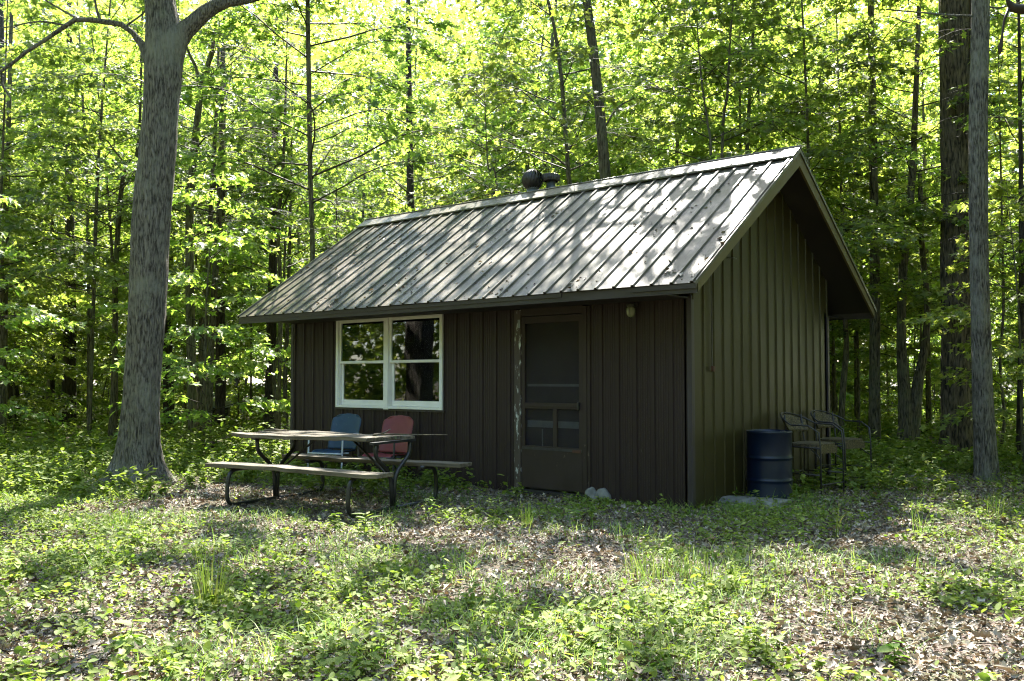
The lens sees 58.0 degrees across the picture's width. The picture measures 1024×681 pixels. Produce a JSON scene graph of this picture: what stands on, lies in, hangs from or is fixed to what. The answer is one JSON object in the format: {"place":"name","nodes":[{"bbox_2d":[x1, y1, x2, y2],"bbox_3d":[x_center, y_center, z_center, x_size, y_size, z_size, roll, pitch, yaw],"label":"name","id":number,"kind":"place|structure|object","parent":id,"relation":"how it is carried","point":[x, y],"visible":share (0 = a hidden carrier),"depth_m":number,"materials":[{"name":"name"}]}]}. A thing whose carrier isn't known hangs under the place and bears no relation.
{"place":"outdoors","nodes":[
{"label":"outdoors","id":0,"kind":"place"},
{"bbox_2d":[0,382,1023,680],"bbox_3d":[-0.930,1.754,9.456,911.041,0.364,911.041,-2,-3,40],"label":"ground","id":1,"kind":"structure","parent":0,"point":[604,552],"depth_m":6.42,"materials":[{"name":"green plant"}]},
{"bbox_2d":[0,80,61,354],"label":"tree","id":2,"kind":"object","parent":1,"relation":"on","point":[43,308],"visible":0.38,"depth_m":19.87,"materials":[{"name":"green plant"}]},
{"bbox_2d":[0,194,86,433],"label":"tree","id":3,"kind":"object","parent":1,"relation":"on","point":[25,316],"visible":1,"depth_m":14.24,"materials":[{"name":"green plant"}]},
{"bbox_2d":[0,228,93,419],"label":"tree","id":4,"kind":"object","parent":1,"relation":"on","point":[33,372],"visible":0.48,"depth_m":21.58,"materials":[{"name":"green plant"}]},
{"bbox_2d":[3,166,96,432],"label":"tree","id":5,"kind":"object","parent":1,"relation":"on","point":[61,307],"visible":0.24,"depth_m":24.36,"materials":[{"name":"green plant"}]},
{"bbox_2d":[0,223,101,433],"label":"tree","id":6,"kind":"object","parent":1,"relation":"on","point":[68,404],"visible":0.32,"depth_m":22.85,"materials":[{"name":"green plant"}]},
{"bbox_2d":[0,0,106,427],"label":"tree","id":7,"kind":"object","parent":1,"relation":"on","point":[2,46],"visible":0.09,"depth_m":26.09,"materials":[{"name":"green plant"}]},
{"bbox_2d":[0,29,123,429],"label":"tree","id":8,"kind":"object","parent":1,"relation":"on","point":[52,382],"visible":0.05,"depth_m":25.95,"materials":[{"name":"green plant"}]},
{"bbox_2d":[15,257,109,419],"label":"tree","id":9,"kind":"object","parent":1,"relation":"on","point":[81,332],"visible":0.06,"depth_m":28.34,"materials":[{"name":"green plant"}]},
{"bbox_2d":[0,0,128,344],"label":"tree","id":10,"kind":"object","parent":1,"relation":"on","point":[100,271],"visible":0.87,"depth_m":17.36,"materials":[{"name":"green plant"}]},
{"bbox_2d":[4,2,126,415],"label":"tree","id":11,"kind":"object","parent":1,"relation":"on","point":[23,60],"visible":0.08,"depth_m":29.64,"materials":[{"name":"green plant"}]},
{"bbox_2d":[0,0,138,438],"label":"tree","id":12,"kind":"object","parent":1,"relation":"on","point":[3,343],"visible":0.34,"depth_m":18.99,"materials":[{"name":"green plant"}]},
{"bbox_2d":[17,240,162,413],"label":"tree","id":13,"kind":"object","parent":1,"relation":"on","point":[105,372],"visible":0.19,"depth_m":26.43,"materials":[{"name":"green plant"}]},
{"bbox_2d":[37,301,162,424],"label":"tree","id":14,"kind":"object","parent":1,"relation":"on","point":[104,362],"visible":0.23,"depth_m":28.16,"materials":[{"name":"green plant"}]},
{"bbox_2d":[0,0,201,423],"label":"tree","id":15,"kind":"object","parent":1,"relation":"on","point":[97,41],"visible":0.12,"depth_m":23.90,"materials":[{"name":"green plant"}]},
{"bbox_2d":[0,0,216,431],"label":"tree","id":16,"kind":"object","parent":1,"relation":"on","point":[68,386],"visible":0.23,"depth_m":24.89,"materials":[{"name":"green plant"}]},
{"bbox_2d":[0,0,245,446],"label":"tree","id":17,"kind":"object","parent":1,"relation":"on","point":[63,161],"visible":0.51,"depth_m":18.32,"materials":[{"name":"green plant"}]},
{"bbox_2d":[0,0,251,431],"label":"tree","id":18,"kind":"object","parent":1,"relation":"on","point":[75,294],"visible":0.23,"depth_m":20.57,"materials":[{"name":"green plant"}]},
{"bbox_2d":[0,0,264,440],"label":"tree","id":19,"kind":"object","parent":1,"relation":"on","point":[113,403],"visible":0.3,"depth_m":19.44,"materials":[{"name":"green plant"}]},
{"bbox_2d":[82,210,207,372],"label":"tree","id":20,"kind":"object","parent":1,"relation":"on","point":[123,321],"visible":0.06,"depth_m":27.19,"materials":[{"name":"green plant"}]},
{"bbox_2d":[64,44,267,431],"bbox_3d":[-8.527,-3.558,24.300,5.323,12.054,4.820,-2,-3,40],"label":"tree","id":21,"kind":"object","parent":1,"relation":"on","point":[165,403],"visible":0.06,"depth_m":23.96,"materials":[{"name":"green plant"}]},
{"bbox_2d":[85,0,268,428],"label":"tree","id":22,"kind":"object","parent":1,"relation":"on","point":[171,407],"visible":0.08,"depth_m":24.95,"materials":[{"name":"green plant"}]},
{"bbox_2d":[94,77,286,335],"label":"tree","id":23,"kind":"object","parent":1,"relation":"on","point":[235,305],"visible":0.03,"depth_m":27.44,"materials":[{"name":"green plant"}]},
{"bbox_2d":[83,172,297,455],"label":"tree","id":24,"kind":"object","parent":1,"relation":"on","point":[226,331],"visible":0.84,"depth_m":16.20,"materials":[{"name":"green plant"}]},
{"bbox_2d":[30,0,353,439],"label":"tree","id":25,"kind":"object","parent":1,"relation":"on","point":[231,133],"visible":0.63,"depth_m":17.43,"materials":[{"name":"green plant"}]},
{"bbox_2d":[71,11,329,429],"bbox_3d":[-7.393,-2.894,22.261,6.171,10.477,5.410,-2,-3,37],"label":"tree","id":26,"kind":"object","parent":1,"relation":"on","point":[253,291],"visible":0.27,"depth_m":21.66,"materials":[{"name":"green plant"}]},
{"bbox_2d":[58,0,346,438],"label":"tree","id":27,"kind":"object","parent":1,"relation":"on","point":[211,342],"visible":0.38,"depth_m":19.45,"materials":[{"name":"green plant"}]},
{"bbox_2d":[93,0,316,439],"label":"tree","id":28,"kind":"object","parent":1,"relation":"on","point":[254,178],"visible":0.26,"depth_m":19.95,"materials":[{"name":"green plant"}]},
{"bbox_2d":[160,301,264,420],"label":"tree","id":29,"kind":"object","parent":1,"relation":"on","point":[232,386],"visible":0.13,"depth_m":30.35,"materials":[{"name":"green plant"}]},
{"bbox_2d":[180,542,248,609],"bbox_3d":[-1.782,1.376,5.486,0.454,0.444,0.464,0,-2,9],"label":"grass tuft","id":30,"kind":"object","parent":1,"relation":"on","point":[204,587],"visible":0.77,"depth_m":5.45,"materials":[{"name":"green plant"}]},
{"bbox_2d":[86,0,352,434],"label":"tree","id":31,"kind":"object","parent":1,"relation":"on","point":[220,389],"visible":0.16,"depth_m":22.89,"materials":[{"name":"green plant"}]},
{"bbox_2d":[0,0,459,484],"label":"tree","id":32,"kind":"object","parent":1,"relation":"on","point":[169,35],"visible":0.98,"depth_m":12.02,"materials":[{"name":"grey plant"}]},
{"bbox_2d":[174,75,292,400],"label":"tree","id":33,"kind":"object","parent":1,"relation":"on","point":[259,267],"visible":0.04,"depth_m":29.05,"materials":[{"name":"green plant"}]},
{"bbox_2d":[183,142,309,426],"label":"tree","id":34,"kind":"object","parent":1,"relation":"on","point":[260,325],"visible":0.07,"depth_m":27.07,"materials":[{"name":"green plant"}]},
{"bbox_2d":[175,19,317,404],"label":"tree","id":35,"kind":"object","parent":1,"relation":"on","point":[236,379],"visible":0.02,"depth_m":42.08,"materials":[{"name":"green plant"}]},
{"bbox_2d":[214,259,293,401],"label":"tree","id":36,"kind":"object","parent":1,"relation":"on","point":[256,391],"visible":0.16,"depth_m":28.76,"materials":[{"name":"green plant"}]},
{"bbox_2d":[170,67,388,428],"bbox_3d":[-5.217,-1.971,20.854,4.423,8.555,4.388,2,-3,-39],"label":"tree","id":37,"kind":"object","parent":1,"relation":"on","point":[238,268],"visible":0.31,"depth_m":20.98,"materials":[{"name":"green plant"}]},
{"bbox_2d":[182,4,378,428],"bbox_3d":[-5.746,-4.597,23.536,5.487,14.059,5.547,-2,-3,40],"label":"tree","id":38,"kind":"object","parent":1,"relation":"on","point":[271,327],"visible":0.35,"depth_m":23.39,"materials":[{"name":"green plant"}]},
{"bbox_2d":[194,64,367,429],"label":"tree","id":39,"kind":"object","parent":1,"relation":"on","point":[286,343],"visible":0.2,"depth_m":21.96,"materials":[{"name":"green plant"}]},
{"bbox_2d":[177,0,401,442],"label":"tree","id":40,"kind":"object","parent":1,"relation":"on","point":[294,79],"visible":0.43,"depth_m":18.97,"materials":[{"name":"green plant"}]},
{"bbox_2d":[196,46,386,345],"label":"tree","id":41,"kind":"object","parent":1,"relation":"on","point":[333,211],"visible":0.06,"depth_m":30.67,"materials":[{"name":"green plant"}]},
{"bbox_2d":[225,110,402,329],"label":"tree","id":42,"kind":"object","parent":1,"relation":"on","point":[317,245],"visible":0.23,"depth_m":23.70,"materials":[{"name":"green plant"}]},
{"bbox_2d":[85,0,550,261],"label":"tree","id":43,"kind":"object","parent":1,"relation":"on","point":[231,24],"visible":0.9,"depth_m":16.46,"materials":[{"name":"green plant"}]},
{"bbox_2d":[307,413,360,474],"bbox_3d":[-2.384,1.443,12.577,0.580,0.878,0.606,-1,-3,23],"label":"lawn chair","id":44,"kind":"object","parent":1,"relation":"on","point":[346,423],"visible":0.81,"depth_m":12.75,"materials":[{"name":"blue paint"}]},
{"bbox_2d":[205,430,471,517],"bbox_3d":[-1.910,1.407,10.018,2.562,0.793,1.550,-1,-3,30],"label":"picnic table","id":45,"kind":"object","parent":1,"relation":"on","point":[321,470],"visible":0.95,"depth_m":9.86,"materials":[{"name":"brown wood"}]},
{"bbox_2d":[248,0,452,288],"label":"tree","id":46,"kind":"object","parent":1,"relation":"on","point":[344,193],"visible":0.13,"depth_m":28.37,"materials":[{"name":"green plant"}]},
{"bbox_2d":[357,415,413,484],"bbox_3d":[-1.600,1.416,11.938,0.580,0.878,0.606,-1,-3,26],"label":"lawn chair","id":47,"kind":"object","parent":1,"relation":"on","point":[399,424],"visible":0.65,"depth_m":12.10,"materials":[{"name":"red paint"}]},
{"bbox_2d":[302,0,489,254],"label":"tree","id":48,"kind":"object","parent":1,"relation":"on","point":[439,74],"visible":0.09,"depth_m":39.53,"materials":[{"name":"green plant"}]},
{"bbox_2d":[275,0,522,216],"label":"tree","id":49,"kind":"object","parent":1,"relation":"on","point":[407,5],"visible":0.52,"depth_m":21.82,"materials":[{"name":"green plant"}]},
{"bbox_2d":[354,151,448,228],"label":"tree","id":50,"kind":"object","parent":1,"relation":"on","point":[387,190],"visible":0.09,"depth_m":24.05,"materials":[{"name":"green plant"}]},
{"bbox_2d":[371,75,486,211],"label":"tree","id":51,"kind":"object","parent":1,"relation":"on","point":[476,157],"visible":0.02,"depth_m":38.20,"materials":[{"name":"green plant"}]},
{"bbox_2d":[386,38,525,205],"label":"tree","id":52,"kind":"object","parent":1,"relation":"on","point":[432,192],"visible":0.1,"depth_m":29.50,"materials":[{"name":"green plant"}]},
{"bbox_2d":[372,46,587,216],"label":"tree","id":53,"kind":"object","parent":1,"relation":"on","point":[537,139],"visible":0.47,"depth_m":15.32,"materials":[{"name":"green plant"}]},
{"bbox_2d":[395,9,583,212],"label":"tree","id":54,"kind":"object","parent":1,"relation":"on","point":[517,170],"visible":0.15,"depth_m":28.45,"materials":[{"name":"green plant"}]},
{"bbox_2d":[0,393,1023,680],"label":"ground cover","id":55,"kind":"object","parent":1,"relation":"on","point":[48,457],"visible":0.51,"depth_m":6.53,"materials":[{"name":"green plant"}]},
{"bbox_2d":[0,452,1023,680],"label":"fallen leaves","id":56,"kind":"object","parent":1,"relation":"on","point":[943,664],"visible":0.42,"depth_m":6.21,"materials":[{"name":"brown plant"}]},
{"bbox_2d":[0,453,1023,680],"bbox_3d":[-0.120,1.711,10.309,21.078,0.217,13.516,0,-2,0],"label":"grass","id":57,"kind":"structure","parent":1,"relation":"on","point":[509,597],"depth_m":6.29,"materials":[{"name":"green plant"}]},
{"bbox_2d":[1,468,1023,680],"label":"twigs","id":58,"kind":"object","parent":1,"relation":"on","point":[951,650],"visible":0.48,"depth_m":6.42,"materials":[{"name":"brown wood"}]},
{"bbox_2d":[4,0,1023,406],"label":"woods","id":59,"kind":"object","parent":1,"relation":"on","point":[452,8],"visible":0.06,"depth_m":57.33,"materials":[{"name":"green plant"}]},
{"bbox_2d":[373,0,689,202],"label":"tree","id":60,"kind":"object","parent":1,"relation":"on","point":[473,30],"visible":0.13,"depth_m":24.93,"materials":[{"name":"green plant"}]},
{"bbox_2d":[415,0,653,210],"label":"tree","id":61,"kind":"object","parent":1,"relation":"on","point":[507,115],"visible":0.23,"depth_m":23.04,"materials":[{"name":"green plant"}]},
{"bbox_2d":[444,0,655,193],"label":"tree","id":62,"kind":"object","parent":1,"relation":"on","point":[560,43],"visible":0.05,"depth_m":32.32,"materials":[{"name":"green plant"}]},
{"bbox_2d":[237,145,876,509],"bbox_3d":[0.441,-0.309,13.443,7.858,4.578,5.078,-2,-3,40],"label":"cabin","id":63,"kind":"object","parent":1,"relation":"on","point":[624,374],"visible":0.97,"depth_m":11.32,"materials":[{"name":"brown wood"}]},
{"bbox_2d":[335,314,444,412],"bbox_3d":[-1.715,0.316,12.820,2.228,1.313,0.110,-2,-3,40],"label":"window","id":64,"kind":"structure","parent":63,"relation":"in","point":[391,363],"depth_m":12.75,"materials":[{"name":"metal"}]},
{"bbox_2d":[257,167,765,309],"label":"leaf litter","id":65,"kind":"object","parent":63,"relation":"on","point":[680,274],"visible":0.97,"depth_m":11.51,"materials":[{"name":"plant"}]},
{"bbox_2d":[518,314,582,492],"bbox_3d":[0.445,0.735,10.928,0.964,2.060,0.067,-2,-3,40],"label":"screen door","id":66,"kind":"structure","parent":63,"relation":"in","point":[555,467],"depth_m":10.88,"materials":[{"name":"brown paint"}]},
{"bbox_2d":[526,314,582,493],"bbox_3d":[0.514,0.747,10.974,0.930,2.100,0.038,-2,-3,40],"label":"inner door","id":67,"kind":"structure","parent":63,"relation":"in","point":[552,349],"depth_m":11.00,"materials":[{"name":"brown wood"}]},
{"bbox_2d":[260,0,855,178],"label":"tree","id":68,"kind":"object","parent":1,"relation":"on","point":[602,144],"visible":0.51,"depth_m":17.25,"materials":[{"name":"green plant"}]},
{"bbox_2d":[420,0,702,209],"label":"tree","id":69,"kind":"object","parent":1,"relation":"on","point":[560,106],"visible":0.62,"depth_m":15.77,"materials":[{"name":"green plant"}]},
{"bbox_2d":[501,94,623,193],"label":"tree","id":70,"kind":"object","parent":1,"relation":"on","point":[589,125],"visible":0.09,"depth_m":21.12,"materials":[{"name":"green plant"}]},
{"bbox_2d":[518,51,689,183],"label":"tree","id":71,"kind":"object","parent":1,"relation":"on","point":[540,169],"visible":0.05,"depth_m":23.69,"materials":[{"name":"green plant"}]},
{"bbox_2d":[553,3,682,175],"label":"tree","id":72,"kind":"object","parent":1,"relation":"on","point":[645,51],"visible":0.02,"depth_m":34.04,"materials":[{"name":"green plant"}]},
{"bbox_2d":[618,537,703,585],"bbox_3d":[1.001,1.491,6.308,0.656,0.272,0.653,0,-2,0],"label":"grass tuft","id":73,"kind":"object","parent":1,"relation":"on","point":[643,559],"visible":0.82,"depth_m":6.32,"materials":[{"name":"green plant"}]},
{"bbox_2d":[545,0,857,238],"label":"tree","id":74,"kind":"object","parent":1,"relation":"on","point":[635,48],"visible":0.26,"depth_m":20.45,"materials":[{"name":"green plant"}]},
{"bbox_2d":[613,0,868,251],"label":"tree","id":75,"kind":"object","parent":1,"relation":"on","point":[753,83],"visible":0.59,"depth_m":15.51,"materials":[{"name":"green plant"}]},
{"bbox_2d":[608,0,875,264],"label":"tree","id":76,"kind":"object","parent":1,"relation":"on","point":[709,54],"visible":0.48,"depth_m":16.28,"materials":[{"name":"green plant"}]},
{"bbox_2d":[644,0,889,320],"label":"tree","id":77,"kind":"object","parent":1,"relation":"on","point":[697,140],"visible":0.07,"depth_m":19.72,"materials":[{"name":"green plant"}]},
{"bbox_2d":[746,429,792,499],"bbox_3d":[2.903,1.405,10.411,0.511,0.778,0.511,-2,-3,40],"label":"oil drum","id":78,"kind":"object","parent":1,"relation":"on","point":[769,456],"visible":0.86,"depth_m":10.20,"materials":[{"name":"blue metal"}]},
{"bbox_2d":[608,0,940,291],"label":"tree","id":79,"kind":"object","parent":1,"relation":"on","point":[864,267],"visible":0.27,"depth_m":18.50,"materials":[{"name":"green plant"}]},
{"bbox_2d":[682,0,897,336],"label":"tree","id":80,"kind":"object","parent":1,"relation":"on","point":[835,192],"visible":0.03,"depth_m":21.74,"materials":[{"name":"green plant"}]},
{"bbox_2d":[780,412,844,493],"bbox_3d":[3.527,1.339,11.005,0.597,0.959,0.634,2,-3,-44],"label":"armchair","id":81,"kind":"object","parent":1,"relation":"on","point":[792,423],"visible":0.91,"depth_m":10.95,"materials":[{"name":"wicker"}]},
{"bbox_2d":[612,0,1022,480],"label":"tree","id":82,"kind":"object","parent":1,"relation":"on","point":[985,457],"visible":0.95,"depth_m":12.31,"materials":[{"name":"grey plant"}]},
{"bbox_2d":[697,0,938,414],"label":"tree","id":83,"kind":"object","parent":1,"relation":"on","point":[829,21],"visible":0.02,"depth_m":27.43,"materials":[{"name":"green plant"}]},
{"bbox_2d":[676,0,972,456],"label":"tree","id":84,"kind":"object","parent":1,"relation":"on","point":[954,69],"visible":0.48,"depth_m":16.29,"materials":[{"name":"brown plant"}]},
{"bbox_2d":[673,0,991,320],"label":"tree","id":85,"kind":"object","parent":1,"relation":"on","point":[878,66],"visible":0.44,"depth_m":16.71,"materials":[{"name":"green plant"}]},
{"bbox_2d":[810,410,871,486],"bbox_3d":[4.138,1.372,11.767,0.597,0.959,0.634,2,-3,-36],"label":"armchair","id":86,"kind":"object","parent":1,"relation":"on","point":[848,442],"visible":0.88,"depth_m":11.72,"materials":[{"name":"wicker"}]},
{"bbox_2d":[758,8,939,428],"bbox_3d":[7.689,-3.122,23.553,6.534,11.094,5.728,1,-3,-19],"label":"tree","id":87,"kind":"object","parent":1,"relation":"on","point":[833,343],"visible":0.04,"depth_m":23.33,"materials":[{"name":"green plant"}]},
{"bbox_2d":[765,13,939,435],"bbox_3d":[6.704,-2.305,18.787,4.568,9.055,4.870,0,-2,-2],"label":"tree","id":88,"kind":"object","parent":1,"relation":"on","point":[843,382],"visible":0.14,"depth_m":18.94,"materials":[{"name":"green plant"}]},
{"bbox_2d":[829,328,880,427],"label":"tree","id":89,"kind":"object","parent":1,"relation":"on","point":[838,343],"visible":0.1,"depth_m":25.50,"materials":[{"name":"green plant"}]},
{"bbox_2d":[791,98,938,418],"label":"tree","id":90,"kind":"object","parent":1,"relation":"on","point":[855,369],"depth_m":24.80,"materials":[{"name":"green plant"}]},
{"bbox_2d":[737,0,1023,443],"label":"tree","id":91,"kind":"object","parent":1,"relation":"on","point":[874,416],"visible":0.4,"depth_m":17.91,"materials":[{"name":"green plant"}]},
{"bbox_2d":[845,280,940,414],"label":"tree","id":92,"kind":"object","parent":1,"relation":"on","point":[883,368],"visible":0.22,"depth_m":25.88,"materials":[{"name":"green plant"}]},
{"bbox_2d":[809,79,1001,438],"bbox_3d":[8.036,-1.968,21.738,4.854,8.579,5.490,0,-2,-2],"label":"tree","id":93,"kind":"object","parent":1,"relation":"on","point":[890,167],"visible":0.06,"depth_m":21.03,"materials":[{"name":"green plant"}]},
{"bbox_2d":[800,0,1023,451],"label":"tree","id":94,"kind":"object","parent":1,"relation":"on","point":[909,407],"visible":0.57,"depth_m":17.62,"materials":[{"name":"green plant"}]},
{"bbox_2d":[806,0,1023,289],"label":"tree","id":95,"kind":"object","parent":1,"relation":"on","point":[1012,62],"visible":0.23,"depth_m":19.21,"materials":[{"name":"green plant"}]},
{"bbox_2d":[848,198,994,376],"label":"tree","id":96,"kind":"object","parent":1,"relation":"on","point":[864,343],"visible":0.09,"depth_m":29.04,"materials":[{"name":"green plant"}]},
{"bbox_2d":[829,139,1015,379],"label":"tree","id":97,"kind":"object","parent":1,"relation":"on","point":[856,326],"visible":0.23,"depth_m":19.76,"materials":[{"name":"green plant"}]},
{"bbox_2d":[839,153,1008,432],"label":"tree","id":98,"kind":"object","parent":1,"relation":"on","point":[912,348],"visible":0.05,"depth_m":23.69,"materials":[{"name":"green plant"}]},
{"bbox_2d":[851,45,1018,433],"bbox_3d":[10.404,-2.444,22.134,5.317,9.555,5.032,-2,-3,40],"label":"tree","id":99,"kind":"object","parent":1,"relation":"on","point":[928,395],"visible":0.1,"depth_m":21.95,"materials":[{"name":"green plant"}]},
{"bbox_2d":[862,0,1023,455],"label":"tree","id":100,"kind":"object","parent":1,"relation":"on","point":[1019,161],"visible":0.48,"depth_m":15.01,"materials":[{"name":"green plant"}]},
{"bbox_2d":[882,73,1018,334],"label":"tree","id":101,"kind":"object","parent":1,"relation":"on","point":[932,121],"visible":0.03,"depth_m":25.61,"materials":[{"name":"green plant"}]},
{"bbox_2d":[900,180,1023,463],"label":"tree","id":102,"kind":"object","parent":1,"relation":"on","point":[960,313],"visible":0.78,"depth_m":13.99,"materials":[{"name":"green plant"}]},
{"bbox_2d":[901,10,1023,451],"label":"tree","id":103,"kind":"object","parent":1,"relation":"on","point":[993,54],"visible":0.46,"depth_m":16.48,"materials":[{"name":"green plant"}]},
{"bbox_2d":[932,277,1023,424],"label":"tree","id":104,"kind":"object","parent":1,"relation":"on","point":[1010,365],"visible":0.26,"depth_m":20.95,"materials":[{"name":"green plant"}]},
{"bbox_2d":[932,57,1023,288],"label":"tree","id":105,"kind":"object","parent":1,"relation":"on","point":[1005,137],"visible":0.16,"depth_m":20.37,"materials":[{"name":"green plant"}]},
{"bbox_2d":[4,0,1023,382],"label":"sky","id":106,"kind":"structure","parent":0,"point":[256,380],"materials":[{"name":"white"}]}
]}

